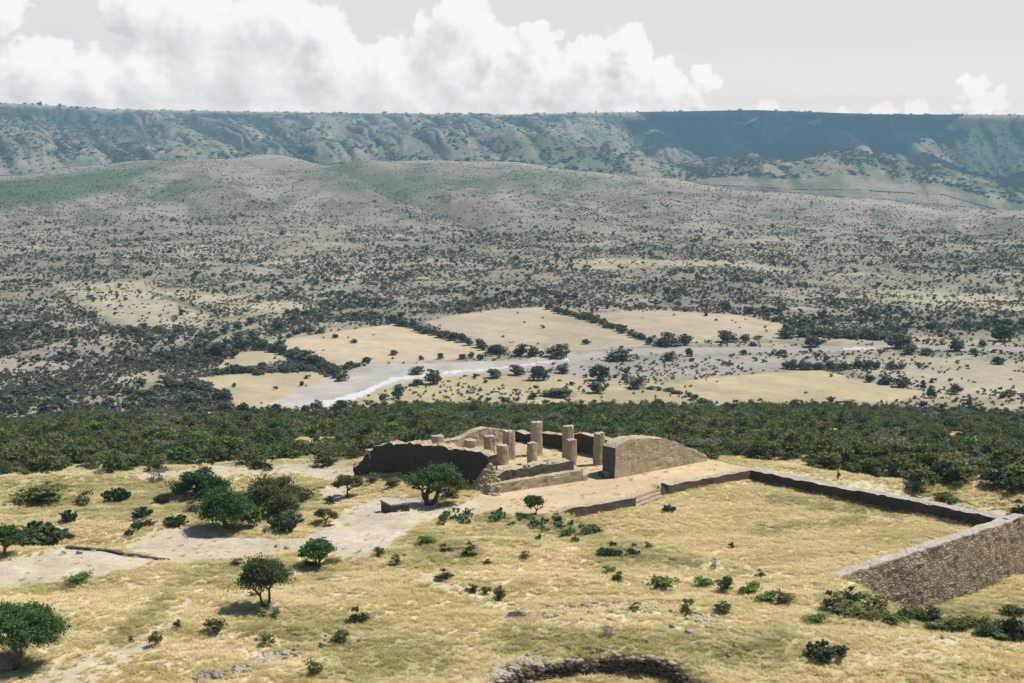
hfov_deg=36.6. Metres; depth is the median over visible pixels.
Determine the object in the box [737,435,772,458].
scrub bush
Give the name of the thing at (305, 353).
valley tree
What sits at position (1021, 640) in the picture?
shrub
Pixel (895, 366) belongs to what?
valley tree
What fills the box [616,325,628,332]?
valley tree
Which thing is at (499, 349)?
valley tree
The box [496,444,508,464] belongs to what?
stone column
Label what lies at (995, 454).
scrub bush
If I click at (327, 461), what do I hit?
scrub bush
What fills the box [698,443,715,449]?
scrub bush
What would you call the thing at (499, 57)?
sky
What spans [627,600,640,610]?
shrub
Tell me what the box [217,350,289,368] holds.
field
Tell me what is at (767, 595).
shrub
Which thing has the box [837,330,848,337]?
valley tree
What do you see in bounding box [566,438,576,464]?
stone column
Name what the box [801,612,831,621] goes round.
shrub
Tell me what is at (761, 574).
shrub
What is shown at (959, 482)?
scrub bush
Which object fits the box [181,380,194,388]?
valley tree
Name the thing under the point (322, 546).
mesquite tree
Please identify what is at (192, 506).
shrub
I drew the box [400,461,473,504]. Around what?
mesquite tree
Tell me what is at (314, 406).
valley tree
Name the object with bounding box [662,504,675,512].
prickly pear
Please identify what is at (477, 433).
stone wall
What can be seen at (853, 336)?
valley tree
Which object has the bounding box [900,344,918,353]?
valley tree
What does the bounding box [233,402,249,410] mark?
valley tree
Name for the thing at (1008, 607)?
shrub
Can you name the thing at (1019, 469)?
scrub bush
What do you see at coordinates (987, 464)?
scrub bush
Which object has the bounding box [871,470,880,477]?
scrub bush
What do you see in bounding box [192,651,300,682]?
ruined wall
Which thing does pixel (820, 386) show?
field
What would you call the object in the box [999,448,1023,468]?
scrub bush
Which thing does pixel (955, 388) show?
valley tree
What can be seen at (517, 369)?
valley tree
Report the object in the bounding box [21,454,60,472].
scrub bush
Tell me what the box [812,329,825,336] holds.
valley tree
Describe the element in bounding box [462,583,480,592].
shrub
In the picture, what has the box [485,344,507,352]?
valley tree
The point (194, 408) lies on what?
valley tree
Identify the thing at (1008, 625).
shrub
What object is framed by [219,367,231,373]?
valley tree
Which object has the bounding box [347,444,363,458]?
scrub bush
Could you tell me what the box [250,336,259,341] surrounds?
valley tree
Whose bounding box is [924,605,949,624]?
shrub
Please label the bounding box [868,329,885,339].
valley tree
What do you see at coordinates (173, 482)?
shrub
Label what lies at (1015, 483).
scrub bush
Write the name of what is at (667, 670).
dry stone wall
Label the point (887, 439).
scrub bush
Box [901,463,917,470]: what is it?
scrub bush
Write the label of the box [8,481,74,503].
shrub
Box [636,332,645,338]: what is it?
valley tree
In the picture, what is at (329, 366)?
valley tree
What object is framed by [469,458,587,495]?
stepped platform
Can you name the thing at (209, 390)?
valley tree
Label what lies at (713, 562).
shrub
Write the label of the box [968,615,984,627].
shrub
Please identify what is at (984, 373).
ground
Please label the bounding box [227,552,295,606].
mesquite tree
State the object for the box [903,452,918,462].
scrub bush
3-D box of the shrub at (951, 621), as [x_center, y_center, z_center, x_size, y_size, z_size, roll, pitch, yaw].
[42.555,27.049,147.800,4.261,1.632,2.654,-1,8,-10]
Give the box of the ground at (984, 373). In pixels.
[0,233,1023,682]
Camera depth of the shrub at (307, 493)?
182.72 m
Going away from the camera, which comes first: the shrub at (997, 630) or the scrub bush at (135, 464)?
the shrub at (997, 630)
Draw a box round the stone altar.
[380,497,409,512]
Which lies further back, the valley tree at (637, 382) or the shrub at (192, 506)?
the valley tree at (637, 382)
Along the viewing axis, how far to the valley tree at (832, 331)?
775.64 m
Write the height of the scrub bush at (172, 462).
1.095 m
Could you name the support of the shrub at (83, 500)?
on the ground at (984, 373)
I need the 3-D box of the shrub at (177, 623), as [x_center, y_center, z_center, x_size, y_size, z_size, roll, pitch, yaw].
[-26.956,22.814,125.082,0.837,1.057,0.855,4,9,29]
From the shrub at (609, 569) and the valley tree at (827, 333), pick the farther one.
the valley tree at (827, 333)
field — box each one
[199,370,327,408]
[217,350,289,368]
[269,324,494,364]
[427,307,651,350]
[520,387,697,404]
[594,310,781,342]
[658,370,921,403]
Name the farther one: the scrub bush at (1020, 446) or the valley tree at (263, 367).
the valley tree at (263, 367)
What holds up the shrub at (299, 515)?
on the ground at (984, 373)
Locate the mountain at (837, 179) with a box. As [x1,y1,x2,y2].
[0,103,1023,209]
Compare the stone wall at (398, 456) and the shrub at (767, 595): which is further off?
the stone wall at (398, 456)
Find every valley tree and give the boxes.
[19,413,37,420]
[30,397,59,414]
[157,373,177,386]
[170,381,181,387]
[175,383,186,388]
[175,392,198,403]
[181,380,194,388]
[185,404,205,413]
[187,380,200,388]
[196,381,216,390]
[200,386,214,393]
[206,341,234,355]
[210,387,230,398]
[212,367,220,373]
[215,402,232,411]
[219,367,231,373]
[220,390,233,400]
[231,364,242,372]
[232,332,245,342]
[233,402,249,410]
[234,338,249,348]
[245,365,256,371]
[248,330,256,336]
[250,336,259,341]
[250,338,261,347]
[250,370,265,374]
[255,365,266,370]
[257,340,268,349]
[266,344,277,351]
[266,368,278,371]
[267,403,281,413]
[270,339,286,351]
[271,318,285,328]
[276,364,285,370]
[277,345,287,353]
[279,364,292,372]
[284,346,298,355]
[289,349,303,357]
[294,363,308,370]
[295,350,311,359]
[300,404,310,410]
[306,364,314,370]
[307,355,322,364]
[307,399,323,410]
[309,410,318,416]
[319,361,332,367]
[322,363,336,371]
[327,366,336,372]
[331,369,341,377]
[333,400,349,409]
[336,372,349,380]
[361,357,372,361]
[388,315,398,321]
[390,350,397,354]
[392,317,406,324]
[392,384,404,397]
[401,320,408,326]
[408,318,417,327]
[409,366,425,374]
[412,379,423,384]
[417,325,424,331]
[421,328,431,333]
[423,368,441,383]
[429,328,437,334]
[436,330,444,337]
[437,353,443,358]
[441,330,450,338]
[447,332,459,340]
[457,333,466,341]
[458,354,466,358]
[464,337,473,344]
[466,352,474,357]
[475,338,486,346]
[476,354,484,359]
[478,343,488,349]
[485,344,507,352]
[487,368,501,378]
[494,344,505,353]
[509,364,525,374]
[513,343,527,355]
[525,345,541,355]
[527,366,550,379]
[527,392,537,398]
[538,388,579,396]
[540,343,571,358]
[545,303,554,308]
[553,362,569,373]
[554,307,562,312]
[582,339,590,343]
[586,315,600,320]
[586,382,605,392]
[588,365,611,380]
[591,317,599,322]
[602,322,611,327]
[603,348,633,360]
[608,323,615,328]
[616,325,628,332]
[626,376,647,388]
[628,331,637,336]
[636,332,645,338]
[645,337,653,343]
[652,339,663,345]
[657,331,681,345]
[660,351,676,359]
[662,387,674,391]
[673,390,683,393]
[678,333,693,344]
[684,348,693,355]
[717,330,738,341]
[739,334,749,341]
[775,326,797,338]
[780,361,788,368]
[785,359,797,369]
[795,329,812,336]
[797,360,805,369]
[802,328,815,335]
[803,335,825,346]
[803,361,815,369]
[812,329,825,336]
[812,362,820,369]
[813,362,829,368]
[822,330,834,336]
[825,361,832,367]
[827,328,839,337]
[829,363,842,368]
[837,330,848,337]
[838,362,846,367]
[840,329,852,333]
[845,332,860,338]
[852,359,863,367]
[859,329,871,338]
[862,361,870,368]
[864,375,874,381]
[867,359,874,367]
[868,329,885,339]
[871,361,880,368]
[876,375,895,383]
[885,333,916,347]
[886,361,894,368]
[888,363,900,368]
[894,375,910,386]
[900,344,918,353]
[919,347,935,354]
[919,380,926,388]
[926,386,936,397]
[947,337,964,350]
[947,383,961,393]
[969,348,979,353]
[978,339,987,346]
[990,325,1017,341]
[990,356,1006,363]
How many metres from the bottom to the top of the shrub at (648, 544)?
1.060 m
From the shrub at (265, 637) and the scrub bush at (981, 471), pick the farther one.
the scrub bush at (981, 471)
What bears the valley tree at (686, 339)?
on the ground at (984, 373)
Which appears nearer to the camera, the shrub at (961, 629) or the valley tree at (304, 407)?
the shrub at (961, 629)
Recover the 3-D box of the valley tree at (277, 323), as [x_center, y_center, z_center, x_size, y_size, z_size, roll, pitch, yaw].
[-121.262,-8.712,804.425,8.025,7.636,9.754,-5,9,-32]
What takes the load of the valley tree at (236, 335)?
on the ground at (984, 373)
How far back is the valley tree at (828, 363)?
674.59 m
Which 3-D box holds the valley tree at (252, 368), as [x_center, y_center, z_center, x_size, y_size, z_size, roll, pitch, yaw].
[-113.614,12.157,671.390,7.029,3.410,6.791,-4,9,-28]
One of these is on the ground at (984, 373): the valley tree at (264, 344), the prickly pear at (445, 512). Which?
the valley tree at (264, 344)
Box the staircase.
[632,488,663,506]
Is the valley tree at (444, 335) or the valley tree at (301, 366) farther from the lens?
the valley tree at (444, 335)
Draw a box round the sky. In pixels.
[0,0,1023,114]
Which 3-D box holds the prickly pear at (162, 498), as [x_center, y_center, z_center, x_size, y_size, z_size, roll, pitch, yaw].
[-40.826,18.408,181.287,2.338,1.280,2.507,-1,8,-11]
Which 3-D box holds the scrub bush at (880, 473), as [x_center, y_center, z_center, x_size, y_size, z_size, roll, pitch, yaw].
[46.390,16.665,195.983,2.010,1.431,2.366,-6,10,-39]
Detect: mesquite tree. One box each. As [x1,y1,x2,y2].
[0,523,28,555]
[0,598,72,670]
[173,465,237,498]
[189,485,257,528]
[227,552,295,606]
[240,471,305,514]
[298,537,336,567]
[313,508,339,523]
[330,474,365,497]
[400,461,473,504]
[520,494,546,514]
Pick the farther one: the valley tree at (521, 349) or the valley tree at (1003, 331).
the valley tree at (1003, 331)
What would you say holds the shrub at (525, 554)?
on the ground at (984, 373)
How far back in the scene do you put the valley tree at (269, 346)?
727.73 m
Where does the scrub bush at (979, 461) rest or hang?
on the ground at (984, 373)
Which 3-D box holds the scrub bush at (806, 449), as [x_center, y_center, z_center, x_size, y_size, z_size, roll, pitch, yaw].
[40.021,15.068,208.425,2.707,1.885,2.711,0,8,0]
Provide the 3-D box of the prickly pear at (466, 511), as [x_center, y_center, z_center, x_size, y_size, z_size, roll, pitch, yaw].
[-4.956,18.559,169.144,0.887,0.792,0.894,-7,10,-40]
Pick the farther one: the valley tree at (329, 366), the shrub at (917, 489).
the valley tree at (329, 366)
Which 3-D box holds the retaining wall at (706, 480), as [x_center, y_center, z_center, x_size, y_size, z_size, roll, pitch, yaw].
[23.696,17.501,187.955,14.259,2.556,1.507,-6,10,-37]
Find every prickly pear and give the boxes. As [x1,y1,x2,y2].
[6,520,74,546]
[58,509,77,523]
[100,487,130,502]
[124,529,134,535]
[130,519,157,528]
[131,506,153,517]
[152,493,172,503]
[162,514,188,526]
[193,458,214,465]
[257,606,279,618]
[267,513,303,532]
[442,510,450,515]
[462,507,470,514]
[540,517,549,522]
[570,537,579,542]
[580,528,588,535]
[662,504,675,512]
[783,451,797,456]
[803,638,849,661]
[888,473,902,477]
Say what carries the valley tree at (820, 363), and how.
on the ground at (984, 373)
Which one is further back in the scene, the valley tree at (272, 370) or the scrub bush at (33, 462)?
the valley tree at (272, 370)
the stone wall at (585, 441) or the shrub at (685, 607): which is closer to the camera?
the shrub at (685, 607)
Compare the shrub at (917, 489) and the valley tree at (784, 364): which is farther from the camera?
the valley tree at (784, 364)
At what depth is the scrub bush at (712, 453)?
201.27 m
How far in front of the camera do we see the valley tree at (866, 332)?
770.02 m
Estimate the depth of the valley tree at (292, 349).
712.13 m
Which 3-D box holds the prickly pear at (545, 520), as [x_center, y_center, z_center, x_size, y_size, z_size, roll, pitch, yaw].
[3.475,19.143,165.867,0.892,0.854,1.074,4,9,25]
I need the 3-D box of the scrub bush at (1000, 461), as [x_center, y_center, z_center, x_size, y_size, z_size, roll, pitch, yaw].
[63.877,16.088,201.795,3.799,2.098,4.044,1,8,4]
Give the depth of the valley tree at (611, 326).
807.29 m
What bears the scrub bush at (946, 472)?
on the ground at (984, 373)
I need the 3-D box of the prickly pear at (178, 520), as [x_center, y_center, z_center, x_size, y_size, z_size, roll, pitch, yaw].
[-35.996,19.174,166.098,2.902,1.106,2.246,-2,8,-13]
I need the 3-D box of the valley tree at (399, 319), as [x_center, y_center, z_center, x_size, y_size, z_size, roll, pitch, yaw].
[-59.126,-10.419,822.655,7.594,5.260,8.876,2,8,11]
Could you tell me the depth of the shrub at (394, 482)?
184.91 m
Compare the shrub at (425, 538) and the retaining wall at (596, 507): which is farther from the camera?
the retaining wall at (596, 507)
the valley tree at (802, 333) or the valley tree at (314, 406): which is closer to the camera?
the valley tree at (314, 406)
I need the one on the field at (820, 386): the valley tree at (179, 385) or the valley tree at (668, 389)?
the valley tree at (668, 389)
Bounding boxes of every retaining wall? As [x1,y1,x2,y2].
[549,496,635,517]
[661,468,751,493]
[751,468,1019,542]
[831,513,1023,608]
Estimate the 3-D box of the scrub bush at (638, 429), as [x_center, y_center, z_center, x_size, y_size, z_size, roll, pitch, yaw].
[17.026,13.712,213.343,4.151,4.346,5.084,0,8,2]
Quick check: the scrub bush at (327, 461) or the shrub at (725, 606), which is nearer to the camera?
the shrub at (725, 606)
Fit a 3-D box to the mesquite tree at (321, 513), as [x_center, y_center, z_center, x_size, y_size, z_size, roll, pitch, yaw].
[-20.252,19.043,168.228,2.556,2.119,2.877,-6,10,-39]
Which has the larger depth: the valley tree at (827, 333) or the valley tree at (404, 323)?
the valley tree at (404, 323)
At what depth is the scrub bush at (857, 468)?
195.64 m
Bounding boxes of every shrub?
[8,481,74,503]
[64,571,93,581]
[71,488,93,505]
[145,467,170,480]
[145,628,162,645]
[159,480,188,493]
[173,619,182,627]
[185,499,201,511]
[203,616,227,632]
[229,558,245,565]
[242,503,266,527]
[261,631,276,644]
[263,463,272,469]
[283,509,306,519]
[294,486,315,499]
[299,658,329,673]
[302,558,314,565]
[322,558,342,564]
[323,496,335,504]
[328,627,350,642]
[345,606,374,621]
[364,472,379,483]
[373,546,385,555]
[384,476,402,486]
[388,553,403,565]
[417,534,438,544]
[434,568,454,579]
[436,543,453,552]
[438,514,450,523]
[440,488,458,497]
[458,540,477,556]
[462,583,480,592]
[481,586,491,594]
[482,559,491,564]
[493,587,506,599]
[518,550,529,559]
[551,511,562,522]
[559,528,575,536]
[580,523,603,531]
[593,547,606,555]
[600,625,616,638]
[602,565,615,572]
[604,541,623,556]
[611,571,624,583]
[626,543,640,555]
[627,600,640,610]
[641,540,654,547]
[642,574,678,589]
[679,598,693,615]
[693,575,716,587]
[708,575,733,590]
[710,557,719,566]
[713,600,731,613]
[736,580,762,595]
[754,568,764,576]
[754,590,777,602]
[765,587,798,602]
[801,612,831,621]
[820,590,840,607]
[821,597,871,620]
[828,589,847,605]
[837,586,863,603]
[842,603,865,613]
[858,591,895,611]
[860,606,883,620]
[874,610,901,624]
[876,617,900,625]
[894,612,911,623]
[897,606,918,619]
[901,606,931,621]
[903,481,932,493]
[908,606,931,622]
[921,621,939,630]
[922,604,943,622]
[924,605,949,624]
[931,491,963,503]
[932,618,957,632]
[942,615,979,629]
[954,619,968,631]
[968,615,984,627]
[968,621,998,636]
[978,630,1015,641]
[979,615,1001,627]
[990,626,1003,636]
[995,603,1023,616]
[997,606,1023,640]
[1009,498,1023,513]
[1012,637,1023,643]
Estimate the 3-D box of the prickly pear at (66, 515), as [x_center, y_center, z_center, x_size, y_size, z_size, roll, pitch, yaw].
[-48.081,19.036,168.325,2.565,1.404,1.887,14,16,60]
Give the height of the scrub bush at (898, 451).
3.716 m
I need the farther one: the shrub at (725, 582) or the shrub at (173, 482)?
the shrub at (173, 482)
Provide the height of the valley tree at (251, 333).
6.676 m
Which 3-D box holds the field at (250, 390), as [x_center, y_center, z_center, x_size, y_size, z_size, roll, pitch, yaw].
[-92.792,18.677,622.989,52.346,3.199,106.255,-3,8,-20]
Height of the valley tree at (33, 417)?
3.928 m
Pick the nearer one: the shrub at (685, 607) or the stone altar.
the shrub at (685, 607)
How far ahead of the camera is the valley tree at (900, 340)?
735.07 m
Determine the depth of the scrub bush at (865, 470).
196.78 m
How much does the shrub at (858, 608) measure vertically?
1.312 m
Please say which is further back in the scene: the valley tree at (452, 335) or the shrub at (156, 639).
the valley tree at (452, 335)
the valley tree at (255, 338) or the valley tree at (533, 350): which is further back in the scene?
the valley tree at (255, 338)
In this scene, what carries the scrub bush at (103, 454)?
on the ground at (984, 373)
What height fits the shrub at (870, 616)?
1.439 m
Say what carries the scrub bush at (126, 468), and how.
on the ground at (984, 373)
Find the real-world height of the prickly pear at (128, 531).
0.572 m
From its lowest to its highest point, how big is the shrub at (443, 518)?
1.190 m
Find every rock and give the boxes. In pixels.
[319,641,326,647]
[357,637,366,641]
[508,610,525,616]
[685,629,694,633]
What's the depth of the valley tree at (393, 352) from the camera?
717.43 m
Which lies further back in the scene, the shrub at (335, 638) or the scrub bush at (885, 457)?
the scrub bush at (885, 457)
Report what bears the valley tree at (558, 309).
on the field at (490, 327)
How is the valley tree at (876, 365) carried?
on the ground at (984, 373)
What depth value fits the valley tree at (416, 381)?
637.15 m
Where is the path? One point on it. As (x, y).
(53, 565)
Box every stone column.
[431,434,443,443]
[464,438,476,447]
[483,435,495,452]
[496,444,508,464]
[502,430,515,459]
[526,441,536,462]
[530,421,542,455]
[562,425,573,457]
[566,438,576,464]
[593,431,604,465]
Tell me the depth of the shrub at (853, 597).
132.02 m
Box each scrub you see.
[0,159,1023,416]
[0,398,1023,474]
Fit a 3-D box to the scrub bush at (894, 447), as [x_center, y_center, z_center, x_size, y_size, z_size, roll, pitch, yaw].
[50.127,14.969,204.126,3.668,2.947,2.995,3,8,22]
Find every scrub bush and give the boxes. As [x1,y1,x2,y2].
[18,469,29,474]
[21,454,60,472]
[24,464,40,472]
[91,453,125,471]
[94,466,105,474]
[95,448,128,467]
[106,467,115,473]
[120,466,134,470]
[125,456,143,467]
[141,459,152,465]
[142,465,152,472]
[150,454,167,469]
[168,459,178,464]
[232,445,257,465]
[244,450,266,467]
[247,455,271,469]
[306,445,337,465]
[318,442,346,458]
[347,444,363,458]
[632,426,645,433]
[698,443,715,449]
[700,445,721,460]
[719,440,738,454]
[729,445,743,455]
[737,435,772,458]
[760,453,773,459]
[762,446,776,457]
[766,445,781,454]
[776,428,812,453]
[776,450,785,458]
[783,452,796,460]
[799,445,813,453]
[802,436,843,465]
[806,458,819,467]
[813,453,830,467]
[814,449,843,470]
[834,444,860,465]
[839,441,865,456]
[844,454,861,467]
[845,464,853,471]
[849,457,886,470]
[849,465,861,472]
[853,442,874,460]
[859,457,881,473]
[865,444,891,459]
[871,467,885,476]
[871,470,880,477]
[873,433,908,454]
[873,443,896,455]
[877,452,896,464]
[882,452,910,475]
[890,445,903,457]
[893,443,931,455]
[895,454,913,468]
[897,441,934,457]
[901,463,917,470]
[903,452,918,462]
[904,463,933,484]
[915,446,946,472]
[923,474,942,483]
[929,464,944,474]
[935,460,972,480]
[936,446,979,477]
[943,475,958,483]
[950,479,964,485]
[962,456,987,466]
[969,459,995,472]
[973,456,992,468]
[977,467,991,476]
[980,459,1010,488]
[989,450,1006,462]
[990,456,1011,468]
[991,446,1023,462]
[996,462,1023,478]
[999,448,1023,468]
[1000,476,1023,491]
[1006,466,1023,477]
[1011,443,1023,457]
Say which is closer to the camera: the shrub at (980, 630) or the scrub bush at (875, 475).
the shrub at (980, 630)
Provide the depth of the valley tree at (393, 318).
832.37 m
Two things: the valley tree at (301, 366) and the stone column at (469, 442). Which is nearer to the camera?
the stone column at (469, 442)
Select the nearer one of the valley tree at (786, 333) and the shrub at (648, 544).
the shrub at (648, 544)
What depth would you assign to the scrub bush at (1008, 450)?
201.92 m
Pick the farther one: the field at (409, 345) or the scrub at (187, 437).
the field at (409, 345)
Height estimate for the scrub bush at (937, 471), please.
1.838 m
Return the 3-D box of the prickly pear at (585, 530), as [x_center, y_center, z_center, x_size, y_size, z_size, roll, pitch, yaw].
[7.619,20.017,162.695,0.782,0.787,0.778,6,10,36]
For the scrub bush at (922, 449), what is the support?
on the ground at (984, 373)
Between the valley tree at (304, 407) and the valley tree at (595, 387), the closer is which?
the valley tree at (304, 407)
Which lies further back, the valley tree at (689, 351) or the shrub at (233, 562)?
the valley tree at (689, 351)
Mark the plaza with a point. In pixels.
(563, 495)
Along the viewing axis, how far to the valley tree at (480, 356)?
702.18 m
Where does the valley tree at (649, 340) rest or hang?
on the field at (490, 327)
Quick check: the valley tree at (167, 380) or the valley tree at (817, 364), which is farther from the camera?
the valley tree at (817, 364)
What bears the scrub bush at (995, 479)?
on the ground at (984, 373)
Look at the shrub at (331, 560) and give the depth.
150.71 m
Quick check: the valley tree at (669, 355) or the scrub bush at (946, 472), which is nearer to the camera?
the scrub bush at (946, 472)
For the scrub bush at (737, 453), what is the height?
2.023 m
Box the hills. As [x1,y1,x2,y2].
[0,154,1023,242]
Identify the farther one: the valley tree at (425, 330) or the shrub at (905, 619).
the valley tree at (425, 330)
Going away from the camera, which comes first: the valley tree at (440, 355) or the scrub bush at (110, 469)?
the scrub bush at (110, 469)
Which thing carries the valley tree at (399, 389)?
on the ground at (984, 373)
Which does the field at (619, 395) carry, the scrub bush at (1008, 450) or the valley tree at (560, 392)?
the valley tree at (560, 392)
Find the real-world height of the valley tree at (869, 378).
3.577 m
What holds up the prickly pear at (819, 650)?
on the ground at (984, 373)
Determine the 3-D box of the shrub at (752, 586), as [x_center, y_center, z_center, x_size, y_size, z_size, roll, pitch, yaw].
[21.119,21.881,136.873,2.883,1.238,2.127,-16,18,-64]
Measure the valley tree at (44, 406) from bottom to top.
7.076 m
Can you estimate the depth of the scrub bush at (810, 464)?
198.58 m
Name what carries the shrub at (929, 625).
on the ground at (984, 373)
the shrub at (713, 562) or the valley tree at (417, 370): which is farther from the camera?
the valley tree at (417, 370)
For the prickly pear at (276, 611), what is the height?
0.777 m
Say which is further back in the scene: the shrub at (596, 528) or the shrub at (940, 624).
the shrub at (596, 528)
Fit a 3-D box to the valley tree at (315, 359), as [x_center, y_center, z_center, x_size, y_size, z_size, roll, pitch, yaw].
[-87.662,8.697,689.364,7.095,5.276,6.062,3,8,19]
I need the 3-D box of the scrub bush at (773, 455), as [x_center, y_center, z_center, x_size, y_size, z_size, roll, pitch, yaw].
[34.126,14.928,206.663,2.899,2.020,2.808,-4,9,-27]
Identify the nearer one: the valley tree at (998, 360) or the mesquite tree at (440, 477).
the mesquite tree at (440, 477)
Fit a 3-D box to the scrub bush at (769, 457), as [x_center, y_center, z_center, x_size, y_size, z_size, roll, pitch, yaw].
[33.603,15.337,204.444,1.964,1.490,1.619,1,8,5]
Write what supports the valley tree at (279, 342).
on the field at (251, 358)
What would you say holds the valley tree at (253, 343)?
on the ground at (984, 373)
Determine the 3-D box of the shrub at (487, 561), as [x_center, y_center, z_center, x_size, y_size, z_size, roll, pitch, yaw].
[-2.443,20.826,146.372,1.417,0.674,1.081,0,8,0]
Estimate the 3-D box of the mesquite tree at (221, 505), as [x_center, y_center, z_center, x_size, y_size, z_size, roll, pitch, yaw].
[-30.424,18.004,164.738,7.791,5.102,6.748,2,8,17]
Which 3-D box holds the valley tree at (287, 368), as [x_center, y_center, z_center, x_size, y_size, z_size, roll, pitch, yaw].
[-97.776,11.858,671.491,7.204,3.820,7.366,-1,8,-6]
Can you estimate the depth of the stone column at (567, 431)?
196.06 m
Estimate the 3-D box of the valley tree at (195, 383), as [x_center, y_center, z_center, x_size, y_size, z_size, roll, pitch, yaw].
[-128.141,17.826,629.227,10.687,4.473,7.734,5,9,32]
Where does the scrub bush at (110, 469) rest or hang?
on the ground at (984, 373)
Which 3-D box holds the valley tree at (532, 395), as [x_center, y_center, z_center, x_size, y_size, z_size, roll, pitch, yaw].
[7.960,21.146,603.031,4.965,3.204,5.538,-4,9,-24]
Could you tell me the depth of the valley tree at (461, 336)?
758.33 m
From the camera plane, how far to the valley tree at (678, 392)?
616.51 m
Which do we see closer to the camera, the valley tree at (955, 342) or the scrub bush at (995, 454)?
the scrub bush at (995, 454)
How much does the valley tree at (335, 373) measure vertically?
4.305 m
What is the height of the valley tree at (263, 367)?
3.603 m
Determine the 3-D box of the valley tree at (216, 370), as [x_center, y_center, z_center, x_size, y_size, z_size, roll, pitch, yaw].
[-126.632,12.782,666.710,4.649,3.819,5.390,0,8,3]
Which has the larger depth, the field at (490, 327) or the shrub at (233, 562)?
the field at (490, 327)
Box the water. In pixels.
[292,347,874,409]
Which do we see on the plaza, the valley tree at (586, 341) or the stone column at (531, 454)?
the stone column at (531, 454)
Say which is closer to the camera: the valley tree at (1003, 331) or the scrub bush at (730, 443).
the scrub bush at (730, 443)
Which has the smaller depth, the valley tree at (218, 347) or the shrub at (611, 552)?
the shrub at (611, 552)
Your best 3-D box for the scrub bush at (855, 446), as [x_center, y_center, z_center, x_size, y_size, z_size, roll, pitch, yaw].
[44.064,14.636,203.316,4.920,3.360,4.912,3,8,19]
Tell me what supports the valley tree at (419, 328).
on the field at (409, 345)
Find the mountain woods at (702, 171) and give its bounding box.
[0,102,1023,202]
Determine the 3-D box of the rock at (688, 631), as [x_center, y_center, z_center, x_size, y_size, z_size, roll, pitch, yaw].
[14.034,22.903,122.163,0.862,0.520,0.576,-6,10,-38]
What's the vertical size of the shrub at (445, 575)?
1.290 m
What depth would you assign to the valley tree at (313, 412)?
432.38 m
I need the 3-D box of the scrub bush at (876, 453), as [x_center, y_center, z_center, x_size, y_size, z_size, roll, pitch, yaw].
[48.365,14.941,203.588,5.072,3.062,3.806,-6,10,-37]
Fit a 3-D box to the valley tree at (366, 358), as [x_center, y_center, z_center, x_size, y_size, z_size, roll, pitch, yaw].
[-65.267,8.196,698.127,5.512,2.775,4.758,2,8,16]
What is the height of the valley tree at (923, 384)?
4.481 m
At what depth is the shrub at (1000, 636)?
144.38 m
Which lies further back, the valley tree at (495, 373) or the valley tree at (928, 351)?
the valley tree at (928, 351)
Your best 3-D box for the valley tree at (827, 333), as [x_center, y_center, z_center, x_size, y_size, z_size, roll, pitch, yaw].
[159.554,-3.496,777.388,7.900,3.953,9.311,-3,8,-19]
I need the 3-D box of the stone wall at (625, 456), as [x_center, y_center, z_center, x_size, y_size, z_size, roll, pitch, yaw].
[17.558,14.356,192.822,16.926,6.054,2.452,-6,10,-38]
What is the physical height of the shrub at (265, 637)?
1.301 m
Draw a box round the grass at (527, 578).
[0,441,1023,682]
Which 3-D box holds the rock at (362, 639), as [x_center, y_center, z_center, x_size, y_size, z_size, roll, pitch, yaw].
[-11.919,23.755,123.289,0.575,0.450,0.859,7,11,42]
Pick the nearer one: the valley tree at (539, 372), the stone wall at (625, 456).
the stone wall at (625, 456)
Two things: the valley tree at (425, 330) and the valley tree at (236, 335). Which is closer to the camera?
the valley tree at (236, 335)
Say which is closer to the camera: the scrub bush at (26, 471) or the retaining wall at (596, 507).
the retaining wall at (596, 507)
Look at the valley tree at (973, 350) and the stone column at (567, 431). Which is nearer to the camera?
the stone column at (567, 431)
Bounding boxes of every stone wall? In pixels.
[65,545,168,560]
[353,439,497,485]
[365,426,504,464]
[462,647,703,682]
[515,430,612,455]
[598,435,706,478]
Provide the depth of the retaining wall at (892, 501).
178.56 m
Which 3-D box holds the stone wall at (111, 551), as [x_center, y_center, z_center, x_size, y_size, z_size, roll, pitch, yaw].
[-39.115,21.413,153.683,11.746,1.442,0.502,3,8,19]
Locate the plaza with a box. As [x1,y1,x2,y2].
[469,441,752,513]
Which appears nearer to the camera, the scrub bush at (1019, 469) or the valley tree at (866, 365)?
the scrub bush at (1019, 469)
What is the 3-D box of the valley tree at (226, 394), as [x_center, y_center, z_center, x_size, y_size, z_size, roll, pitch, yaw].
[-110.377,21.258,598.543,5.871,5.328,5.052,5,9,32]
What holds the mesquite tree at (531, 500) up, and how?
on the ground at (984, 373)
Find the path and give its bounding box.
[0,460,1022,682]
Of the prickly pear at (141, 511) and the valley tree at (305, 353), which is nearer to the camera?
the prickly pear at (141, 511)
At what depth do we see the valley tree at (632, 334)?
775.47 m
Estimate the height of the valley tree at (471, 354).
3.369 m
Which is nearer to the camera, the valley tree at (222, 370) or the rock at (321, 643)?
the rock at (321, 643)
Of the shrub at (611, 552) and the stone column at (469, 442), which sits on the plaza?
the stone column at (469, 442)
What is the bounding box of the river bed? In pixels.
[262,345,1023,409]
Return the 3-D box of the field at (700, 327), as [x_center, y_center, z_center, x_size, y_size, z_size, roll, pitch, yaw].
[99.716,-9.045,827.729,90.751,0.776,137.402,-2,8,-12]
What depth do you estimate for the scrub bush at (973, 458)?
198.15 m
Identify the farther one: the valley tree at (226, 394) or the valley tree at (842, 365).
the valley tree at (842, 365)
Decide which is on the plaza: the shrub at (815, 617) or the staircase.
the staircase
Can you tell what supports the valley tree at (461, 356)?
on the field at (409, 345)

